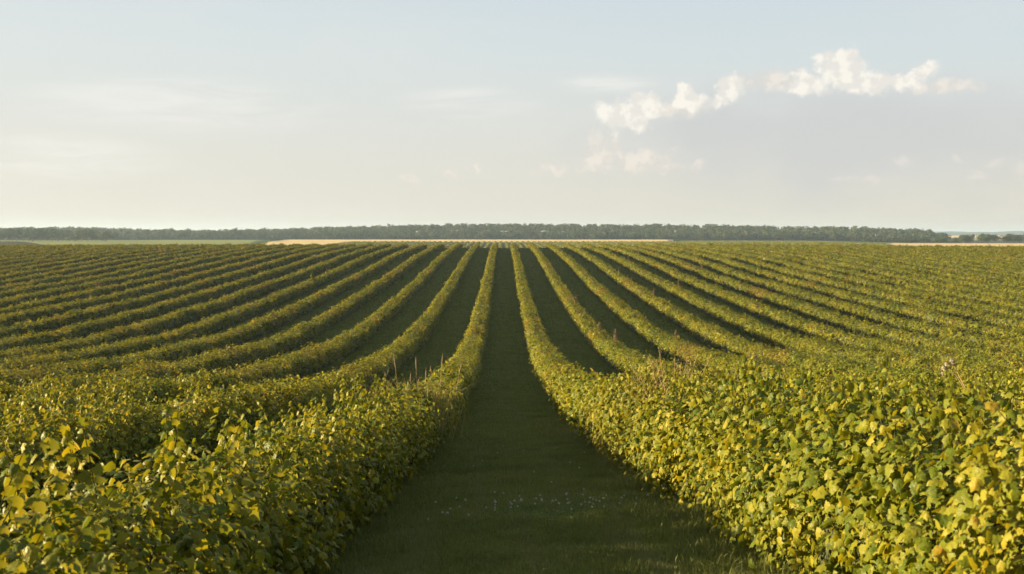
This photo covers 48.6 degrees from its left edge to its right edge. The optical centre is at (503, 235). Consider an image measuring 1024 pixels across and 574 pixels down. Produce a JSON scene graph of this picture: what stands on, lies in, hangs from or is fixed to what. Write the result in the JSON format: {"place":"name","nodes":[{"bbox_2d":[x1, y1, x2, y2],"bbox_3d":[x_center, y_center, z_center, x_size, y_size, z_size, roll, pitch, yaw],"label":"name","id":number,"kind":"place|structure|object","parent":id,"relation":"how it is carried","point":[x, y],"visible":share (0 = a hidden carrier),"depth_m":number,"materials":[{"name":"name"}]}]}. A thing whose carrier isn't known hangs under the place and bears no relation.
{"place":"outdoors","nodes":[
{"label":"outdoors","id":0,"kind":"place"},
{"bbox_2d":[0,241,42,244],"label":"grassy bank","id":1,"kind":"structure","parent":0,"point":[11,242],"depth_m":698.11,"materials":[{"name":"green plant"}]},
{"bbox_2d":[1,240,266,244],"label":"green crop field","id":2,"kind":"structure","parent":0,"point":[131,242],"depth_m":899.02,"materials":[{"name":"green plant"}]},
{"bbox_2d":[266,242,350,244],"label":"grain field","id":3,"kind":"structure","parent":0,"point":[291,243],"depth_m":803.04,"materials":[{"name":"beige plant"}]},
{"bbox_2d":[272,240,672,242],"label":"grain field","id":4,"kind":"structure","parent":0,"point":[503,241],"depth_m":981.92,"materials":[{"name":"beige plant"}]},
{"bbox_2d":[0,232,1023,573],"bbox_3d":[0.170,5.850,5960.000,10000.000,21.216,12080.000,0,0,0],"label":"ground","id":5,"kind":"structure","parent":0,"point":[272,238],"depth_m":93.54,"materials":[{"name":"green plant"}]},
{"bbox_2d":[1,228,12,240],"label":"tree","id":6,"kind":"object","parent":5,"relation":"on","point":[6,232],"visible":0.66,"depth_m":969.81,"materials":[{"name":"green plant"}]},
{"bbox_2d":[7,227,22,240],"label":"tree","id":7,"kind":"object","parent":5,"relation":"on","point":[17,230],"visible":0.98,"depth_m":958.77,"materials":[{"name":"green plant"}]},
{"bbox_2d":[0,244,35,247],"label":"hedge row","id":8,"kind":"object","parent":5,"relation":"on","point":[16,245],"visible":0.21,"depth_m":246.48,"materials":[{"name":"green plant"}]},
{"bbox_2d":[0,244,55,248],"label":"hedge row","id":9,"kind":"object","parent":5,"relation":"on","point":[24,246],"visible":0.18,"depth_m":239.11,"materials":[{"name":"green plant"}]},
{"bbox_2d":[20,231,39,240],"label":"tree","id":10,"kind":"object","parent":5,"relation":"on","point":[25,234],"visible":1,"depth_m":941.53,"materials":[{"name":"green plant"}]},
{"bbox_2d":[0,244,71,250],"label":"hedge row","id":11,"kind":"object","parent":5,"relation":"on","point":[27,246],"visible":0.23,"depth_m":234.76,"materials":[{"name":"green plant"}]},
{"bbox_2d":[28,230,46,238],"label":"tree","id":12,"kind":"object","parent":5,"relation":"on","point":[35,232],"visible":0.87,"depth_m":954.07,"materials":[{"name":"green plant"}]},
{"bbox_2d":[1,244,89,250],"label":"hedge row","id":13,"kind":"object","parent":5,"relation":"on","point":[10,249],"visible":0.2,"depth_m":230.81,"materials":[{"name":"green plant"}]},
{"bbox_2d":[45,230,56,239],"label":"tree","id":14,"kind":"object","parent":5,"relation":"on","point":[48,232],"visible":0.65,"depth_m":972.09,"materials":[{"name":"green plant"}]},
{"bbox_2d":[0,243,108,252],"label":"hedge row","id":15,"kind":"object","parent":5,"relation":"on","point":[43,248],"visible":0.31,"depth_m":222.73,"materials":[{"name":"green plant"}]},
{"bbox_2d":[49,231,67,240],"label":"tree","id":16,"kind":"object","parent":5,"relation":"on","point":[59,235],"visible":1,"depth_m":938.27,"materials":[{"name":"green plant"}]},
{"bbox_2d":[0,243,122,256],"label":"hedge row","id":17,"kind":"object","parent":5,"relation":"on","point":[38,251],"visible":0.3,"depth_m":214.93,"materials":[{"name":"green plant"}]},
{"bbox_2d":[61,230,70,240],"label":"tree","id":18,"kind":"object","parent":5,"relation":"on","point":[67,231],"visible":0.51,"depth_m":1027.19,"materials":[{"name":"green plant"}]},
{"bbox_2d":[0,243,143,259],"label":"hedge row","id":19,"kind":"object","parent":5,"relation":"on","point":[29,253],"visible":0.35,"depth_m":204.12,"materials":[{"name":"green plant"}]},
{"bbox_2d":[73,230,87,237],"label":"tree","id":20,"kind":"object","parent":5,"relation":"on","point":[79,234],"visible":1,"depth_m":917.44,"materials":[{"name":"green plant"}]},
{"bbox_2d":[0,243,162,262],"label":"hedge row","id":21,"kind":"object","parent":5,"relation":"on","point":[61,253],"visible":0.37,"depth_m":198.81,"materials":[{"name":"green plant"}]},
{"bbox_2d":[81,230,96,239],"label":"tree","id":22,"kind":"object","parent":5,"relation":"on","point":[92,236],"visible":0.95,"depth_m":923.86,"materials":[{"name":"green plant"}]},
{"bbox_2d":[0,242,178,266],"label":"hedge row","id":23,"kind":"object","parent":5,"relation":"on","point":[10,262],"visible":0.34,"depth_m":188.72,"materials":[{"name":"green plant"}]},
{"bbox_2d":[0,243,193,270],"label":"hedge row","id":24,"kind":"object","parent":5,"relation":"on","point":[21,265],"visible":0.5,"depth_m":181.70,"materials":[{"name":"green plant"}]},
{"bbox_2d":[94,232,112,237],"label":"tree","id":25,"kind":"object","parent":5,"relation":"on","point":[102,233],"visible":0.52,"depth_m":956.64,"materials":[{"name":"green plant"}]},
{"bbox_2d":[98,232,114,240],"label":"tree","id":26,"kind":"object","parent":5,"relation":"on","point":[103,236],"visible":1,"depth_m":940.12,"materials":[{"name":"green plant"}]},
{"bbox_2d":[0,243,214,275],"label":"hedge row","id":27,"kind":"object","parent":5,"relation":"on","point":[60,263],"visible":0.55,"depth_m":175.89,"materials":[{"name":"green plant"}]},
{"bbox_2d":[0,243,231,280],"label":"hedge row","id":28,"kind":"object","parent":5,"relation":"on","point":[40,271],"visible":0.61,"depth_m":169.67,"materials":[{"name":"green plant"}]},
{"bbox_2d":[0,243,250,287],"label":"hedge row","id":29,"kind":"object","parent":5,"relation":"on","point":[63,272],"visible":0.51,"depth_m":159.76,"materials":[{"name":"green plant"}]},
{"bbox_2d":[124,230,137,237],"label":"tree","id":30,"kind":"object","parent":5,"relation":"on","point":[131,233],"visible":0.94,"depth_m":1209.82,"materials":[{"name":"green plant"}]},
{"bbox_2d":[0,243,266,291],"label":"hedge row","id":31,"kind":"object","parent":5,"relation":"on","point":[76,275],"visible":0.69,"depth_m":154.27,"materials":[{"name":"green plant"}]},
{"bbox_2d":[0,243,284,299],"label":"hedge row","id":32,"kind":"object","parent":5,"relation":"on","point":[12,292],"visible":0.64,"depth_m":143.61,"materials":[{"name":"green plant"}]},
{"bbox_2d":[143,234,156,239],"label":"tree","id":33,"kind":"object","parent":5,"relation":"on","point":[152,235],"visible":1,"depth_m":1189.68,"materials":[{"name":"green plant"}]},
{"bbox_2d":[0,243,302,308],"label":"hedge row","id":34,"kind":"object","parent":5,"relation":"on","point":[56,291],"visible":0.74,"depth_m":134.91,"materials":[{"name":"green plant"}]},
{"bbox_2d":[0,243,319,316],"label":"hedge row","id":35,"kind":"object","parent":5,"relation":"on","point":[97,291],"visible":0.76,"depth_m":127.40,"materials":[{"name":"green plant"}]},
{"bbox_2d":[155,230,164,236],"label":"tree","id":36,"kind":"object","parent":5,"relation":"on","point":[161,233],"visible":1,"depth_m":1198.22,"materials":[{"name":"green plant"}]},
{"bbox_2d":[0,243,337,328],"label":"hedge row","id":37,"kind":"object","parent":5,"relation":"on","point":[10,319],"visible":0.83,"depth_m":115.75,"materials":[{"name":"green plant"}]},
{"bbox_2d":[0,243,355,340],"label":"hedge row","id":38,"kind":"object","parent":5,"relation":"on","point":[49,324],"visible":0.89,"depth_m":104.75,"materials":[{"name":"green plant"}]},
{"bbox_2d":[0,243,373,352],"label":"hedge row","id":39,"kind":"object","parent":5,"relation":"on","point":[86,328],"visible":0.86,"depth_m":96.44,"materials":[{"name":"green plant"}]},
{"bbox_2d":[0,243,391,363],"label":"hedge row","id":40,"kind":"object","parent":5,"relation":"on","point":[174,320],"visible":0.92,"depth_m":90.25,"materials":[{"name":"green plant"}]},
{"bbox_2d":[0,243,409,373],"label":"hedge row","id":41,"kind":"object","parent":5,"relation":"on","point":[218,322],"visible":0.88,"depth_m":80.30,"materials":[{"name":"green plant"}]},
{"bbox_2d":[205,231,216,239],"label":"tree","id":42,"kind":"object","parent":5,"relation":"on","point":[209,234],"visible":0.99,"depth_m":1189.75,"materials":[{"name":"green plant"}]},
{"bbox_2d":[0,243,426,388],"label":"hedge row","id":43,"kind":"object","parent":5,"relation":"on","point":[251,331],"visible":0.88,"depth_m":68.03,"materials":[{"name":"green plant"}]},
{"bbox_2d":[0,244,444,402],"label":"hedge row","id":44,"kind":"object","parent":5,"relation":"on","point":[291,340],"visible":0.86,"depth_m":59.91,"materials":[{"name":"green plant"}]},
{"bbox_2d":[0,242,462,431],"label":"hedge row","id":45,"kind":"object","parent":5,"relation":"on","point":[307,361],"visible":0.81,"depth_m":42.13,"materials":[{"name":"green plant"}]},
{"bbox_2d":[230,230,242,236],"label":"tree","id":46,"kind":"object","parent":5,"relation":"on","point":[234,233],"visible":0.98,"depth_m":1192.38,"materials":[{"name":"green plant"}]},
{"bbox_2d":[0,243,480,516],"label":"hedge row","id":47,"kind":"object","parent":5,"relation":"on","point":[127,429],"visible":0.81,"depth_m":19.80,"materials":[{"name":"green plant"}]},
{"bbox_2d":[0,243,498,573],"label":"hedge row","id":48,"kind":"object","parent":5,"relation":"on","point":[291,499],"visible":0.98,"depth_m":6.46,"materials":[{"name":"green plant"}]},
{"bbox_2d":[284,231,296,237],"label":"tree","id":49,"kind":"object","parent":5,"relation":"on","point":[290,234],"visible":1,"depth_m":1209.88,"materials":[{"name":"green plant"}]},
{"bbox_2d":[296,231,304,236],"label":"tree","id":50,"kind":"object","parent":5,"relation":"on","point":[299,234],"visible":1,"depth_m":1205.89,"materials":[{"name":"green plant"}]},
{"bbox_2d":[320,230,331,236],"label":"tree","id":51,"kind":"object","parent":5,"relation":"on","point":[328,233],"visible":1,"depth_m":1184.76,"materials":[{"name":"green plant"}]},
{"bbox_2d":[335,233,344,239],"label":"tree","id":52,"kind":"object","parent":5,"relation":"on","point":[340,236],"visible":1,"depth_m":1188.96,"materials":[{"name":"green plant"}]},
{"bbox_2d":[353,231,365,239],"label":"tree","id":53,"kind":"object","parent":5,"relation":"on","point":[359,235],"visible":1,"depth_m":1187.43,"materials":[{"name":"green plant"}]},
{"bbox_2d":[371,233,380,238],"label":"tree","id":54,"kind":"object","parent":5,"relation":"on","point":[376,236],"visible":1,"depth_m":1197.35,"materials":[{"name":"green plant"}]},
{"bbox_2d":[333,354,474,442],"bbox_3d":[-1.956,3.078,21.379,3.272,1.701,1.576,0,0,0],"label":"tall grass clump","id":55,"kind":"object","parent":5,"relation":"on","point":[440,406],"visible":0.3,"depth_m":21.41,"materials":[{"name":"green plant"}]},
{"bbox_2d":[445,241,458,247],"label":"hedge row","id":56,"kind":"object","parent":5,"relation":"on","point":[450,244],"visible":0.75,"depth_m":727.34,"materials":[{"name":"green plant"}]},
{"bbox_2d":[460,230,469,236],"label":"tree","id":57,"kind":"object","parent":5,"relation":"on","point":[462,233],"visible":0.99,"depth_m":1191.72,"materials":[{"name":"green plant"}]},
{"bbox_2d":[462,241,474,247],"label":"hedge row","id":58,"kind":"object","parent":5,"relation":"on","point":[469,244],"visible":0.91,"depth_m":701.41,"materials":[{"name":"green plant"}]},
{"bbox_2d":[466,230,479,239],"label":"tree","id":59,"kind":"object","parent":5,"relation":"on","point":[472,233],"visible":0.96,"depth_m":1202.25,"materials":[{"name":"green plant"}]},
{"bbox_2d":[0,223,952,239],"bbox_3d":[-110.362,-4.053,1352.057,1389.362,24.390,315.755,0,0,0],"label":"woodland","id":60,"kind":"object","parent":5,"relation":"on","point":[433,231],"visible":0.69,"depth_m":1313.41,"materials":[{"name":"green plant"}]},
{"bbox_2d":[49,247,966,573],"bbox_3d":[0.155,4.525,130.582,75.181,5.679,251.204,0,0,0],"label":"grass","id":61,"kind":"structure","parent":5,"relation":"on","point":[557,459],"depth_m":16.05,"materials":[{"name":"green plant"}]},
{"bbox_2d":[532,241,545,247],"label":"hedge row","id":62,"kind":"object","parent":5,"relation":"on","point":[537,244],"visible":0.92,"depth_m":699.38,"materials":[{"name":"green plant"}]},
{"bbox_2d":[390,490,698,533],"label":"clover leaves","id":63,"kind":"object","parent":5,"relation":"on","point":[564,510],"visible":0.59,"depth_m":11.27,"materials":[{"name":"green plant"}]},
{"bbox_2d":[548,241,563,247],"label":"hedge row","id":64,"kind":"object","parent":5,"relation":"on","point":[556,244],"visible":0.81,"depth_m":721.96,"materials":[{"name":"green plant"}]},
{"bbox_2d":[569,230,577,239],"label":"tree","id":65,"kind":"object","parent":5,"relation":"on","point":[575,235],"visible":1,"depth_m":1194.12,"materials":[{"name":"green plant"}]},
{"bbox_2d":[578,231,590,239],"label":"tree","id":66,"kind":"object","parent":5,"relation":"on","point":[585,233],"visible":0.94,"depth_m":1199.18,"materials":[{"name":"green plant"}]},
{"bbox_2d":[626,347,709,403],"bbox_3d":[2.109,2.244,14.472,1.082,1.581,0.609,0,0,19],"label":"dry weed","id":67,"kind":"object","parent":5,"relation":"on","point":[674,369],"visible":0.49,"depth_m":14.52,"materials":[{"name":"plant"}]},
{"bbox_2d":[744,231,752,236],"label":"tree","id":68,"kind":"object","parent":5,"relation":"on","point":[747,233],"visible":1,"depth_m":1190.00,"materials":[{"name":"green plant"}]},
{"bbox_2d":[509,243,1023,573],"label":"hedge row","id":69,"kind":"object","parent":5,"relation":"on","point":[831,488],"visible":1,"depth_m":6.34,"materials":[{"name":"green plant"}]},
{"bbox_2d":[528,243,1023,453],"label":"hedge row","id":70,"kind":"object","parent":5,"relation":"on","point":[611,353],"visible":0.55,"depth_m":37.55,"materials":[{"name":"green plant"}]},
{"bbox_2d":[941,358,978,438],"bbox_3d":[5.499,2.051,13.598,0.496,1.165,0.080,0,0,6],"label":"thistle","id":71,"kind":"object","parent":70,"relation":"on","point":[951,361],"visible":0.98,"depth_m":13.61,"materials":[{"name":"plant"}]},
{"bbox_2d":[772,231,781,237],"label":"tree","id":72,"kind":"object","parent":5,"relation":"on","point":[778,234],"visible":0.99,"depth_m":1185.45,"materials":[{"name":"green plant"}]},
{"bbox_2d":[546,243,1023,409],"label":"hedge row","id":73,"kind":"object","parent":5,"relation":"on","point":[644,329],"visible":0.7,"depth_m":56.27,"materials":[{"name":"green plant"}]},
{"bbox_2d":[563,244,1023,393],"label":"hedge row","id":74,"kind":"object","parent":5,"relation":"on","point":[713,335],"visible":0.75,"depth_m":68.56,"materials":[{"name":"green plant"}]},
{"bbox_2d":[581,244,1023,376],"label":"hedge row","id":75,"kind":"object","parent":5,"relation":"on","point":[748,325],"visible":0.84,"depth_m":72.60,"materials":[{"name":"green plant"}]},
{"bbox_2d":[799,234,811,240],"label":"tree","id":76,"kind":"object","parent":5,"relation":"on","point":[805,236],"visible":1,"depth_m":1191.11,"materials":[{"name":"green plant"}]},
{"bbox_2d":[598,244,1023,372],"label":"hedge row","id":77,"kind":"object","parent":5,"relation":"on","point":[793,322],"visible":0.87,"depth_m":81.56,"materials":[{"name":"green plant"}]},
{"bbox_2d":[617,243,1023,361],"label":"hedge row","id":78,"kind":"object","parent":5,"relation":"on","point":[836,319],"visible":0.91,"depth_m":89.14,"materials":[{"name":"green plant"}]},
{"bbox_2d":[634,243,1023,351],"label":"hedge row","id":79,"kind":"object","parent":5,"relation":"on","point":[860,311],"visible":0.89,"depth_m":97.06,"materials":[{"name":"green plant"}]},
{"bbox_2d":[652,243,1023,340],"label":"hedge row","id":80,"kind":"object","parent":5,"relation":"on","point":[911,312],"visible":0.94,"depth_m":104.26,"materials":[{"name":"green plant"}]},
{"bbox_2d":[669,243,1023,332],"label":"hedge row","id":81,"kind":"object","parent":5,"relation":"on","point":[996,320],"visible":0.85,"depth_m":113.50,"materials":[{"name":"green plant"}]},
{"bbox_2d":[687,243,1023,320],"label":"hedge row","id":82,"kind":"object","parent":5,"relation":"on","point":[1017,313],"visible":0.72,"depth_m":124.48,"materials":[{"name":"green plant"}]},
{"bbox_2d":[705,243,1023,310],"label":"hedge row","id":83,"kind":"object","parent":5,"relation":"on","point":[966,295],"visible":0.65,"depth_m":132.32,"materials":[{"name":"green plant"}]},
{"bbox_2d":[723,243,1023,301],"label":"hedge row","id":84,"kind":"object","parent":5,"relation":"on","point":[909,277],"visible":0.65,"depth_m":143.88,"materials":[{"name":"green plant"}]},
{"bbox_2d":[741,243,1023,295],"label":"hedge row","id":85,"kind":"object","parent":5,"relation":"on","point":[979,284],"visible":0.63,"depth_m":151.30,"materials":[{"name":"green plant"}]},
{"bbox_2d":[759,244,1023,288],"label":"hedge row","id":86,"kind":"object","parent":5,"relation":"on","point":[962,276],"visible":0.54,"depth_m":156.16,"materials":[{"name":"green plant"}]},
{"bbox_2d":[776,244,1023,283],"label":"hedge row","id":87,"kind":"object","parent":5,"relation":"on","point":[991,275],"visible":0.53,"depth_m":165.79,"materials":[{"name":"green plant"}]},
{"bbox_2d":[795,244,1023,278],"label":"hedge row","id":88,"kind":"object","parent":5,"relation":"on","point":[971,267],"visible":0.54,"depth_m":171.21,"materials":[{"name":"green plant"}]},
{"bbox_2d":[813,244,1023,274],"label":"hedge row","id":89,"kind":"object","parent":5,"relation":"on","point":[1002,268],"visible":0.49,"depth_m":178.68,"materials":[{"name":"green plant"}]},
{"bbox_2d":[830,244,1023,270],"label":"hedge row","id":90,"kind":"object","parent":5,"relation":"on","point":[973,260],"visible":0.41,"depth_m":187.06,"materials":[{"name":"green plant"}]},
{"bbox_2d":[848,244,1023,266],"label":"hedge row","id":91,"kind":"object","parent":5,"relation":"on","point":[1020,262],"visible":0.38,"depth_m":195.17,"materials":[{"name":"green plant"}]},
{"bbox_2d":[931,238,945,242],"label":"tree","id":92,"kind":"object","parent":5,"relation":"on","point":[939,240],"visible":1,"depth_m":1005.60,"materials":[{"name":"green plant"}]},
{"bbox_2d":[865,244,1023,261],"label":"hedge row","id":93,"kind":"object","parent":5,"relation":"on","point":[970,254],"visible":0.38,"depth_m":205.26,"materials":[{"name":"green plant"}]},
{"bbox_2d":[882,244,1023,259],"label":"hedge row","id":94,"kind":"object","parent":5,"relation":"on","point":[996,255],"visible":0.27,"depth_m":205.63,"materials":[{"name":"green plant"}]},
{"bbox_2d":[898,244,1023,256],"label":"hedge row","id":95,"kind":"object","parent":5,"relation":"on","point":[982,251],"visible":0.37,"depth_m":222.70,"materials":[{"name":"green plant"}]},
{"bbox_2d":[918,244,1023,254],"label":"hedge row","id":96,"kind":"object","parent":5,"relation":"on","point":[998,252],"visible":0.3,"depth_m":226.58,"materials":[{"name":"green plant"}]},
{"bbox_2d":[936,244,1023,252],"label":"hedge row","id":97,"kind":"object","parent":5,"relation":"on","point":[1013,250],"visible":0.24,"depth_m":230.16,"materials":[{"name":"green plant"}]},
{"bbox_2d":[955,245,1022,250],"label":"hedge row","id":98,"kind":"object","parent":5,"relation":"on","point":[996,248],"visible":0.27,"depth_m":237.85,"materials":[{"name":"green plant"}]},
{"bbox_2d":[982,234,995,242],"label":"tree","id":99,"kind":"object","parent":5,"relation":"on","point":[986,238],"visible":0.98,"depth_m":994.89,"materials":[{"name":"green plant"}]},
{"bbox_2d":[973,244,1023,249],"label":"hedge row","id":100,"kind":"object","parent":5,"relation":"on","point":[1014,248],"visible":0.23,"depth_m":238.63,"materials":[{"name":"green plant"}]},
{"bbox_2d":[999,235,1011,242],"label":"tree","id":101,"kind":"object","parent":5,"relation":"on","point":[1004,238],"visible":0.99,"depth_m":1006.16,"materials":[{"name":"green plant"}]},
{"bbox_2d":[989,245,1023,247],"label":"hedge row","id":102,"kind":"object","parent":5,"relation":"on","point":[1006,246],"visible":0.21,"depth_m":247.08,"materials":[{"name":"green plant"}]},
{"bbox_2d":[1009,235,1019,242],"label":"tree","id":103,"kind":"object","parent":5,"relation":"on","point":[1014,239],"visible":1,"depth_m":996.45,"materials":[{"name":"green plant"}]},
{"bbox_2d":[1012,235,1023,242],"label":"tree","id":104,"kind":"object","parent":5,"relation":"on","point":[1021,239],"visible":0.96,"depth_m":1000.76,"materials":[{"name":"green plant"}]},
{"bbox_2d":[0,0,1023,234],"label":"sky","id":105,"kind":"structure","parent":0,"point":[212,115],"materials":[{"name":"blue"}]},
{"bbox_2d":[887,243,1023,246],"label":"grain field","id":106,"kind":"structure","parent":0,"point":[974,244],"depth_m":873.96,"materials":[{"name":"beige plant"}]},
{"bbox_2d":[935,231,1023,234],"bbox_3d":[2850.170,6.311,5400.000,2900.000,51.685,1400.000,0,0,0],"label":"hills","id":107,"kind":"structure","parent":0,"point":[985,233],"depth_m":5105.78,"materials":[{"name":"green plant"}]},
{"bbox_2d":[949,235,1023,239],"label":"stubble field","id":108,"kind":"structure","parent":0,"point":[954,236],"depth_m":2690.03,"materials":[{"name":"beige plant"}]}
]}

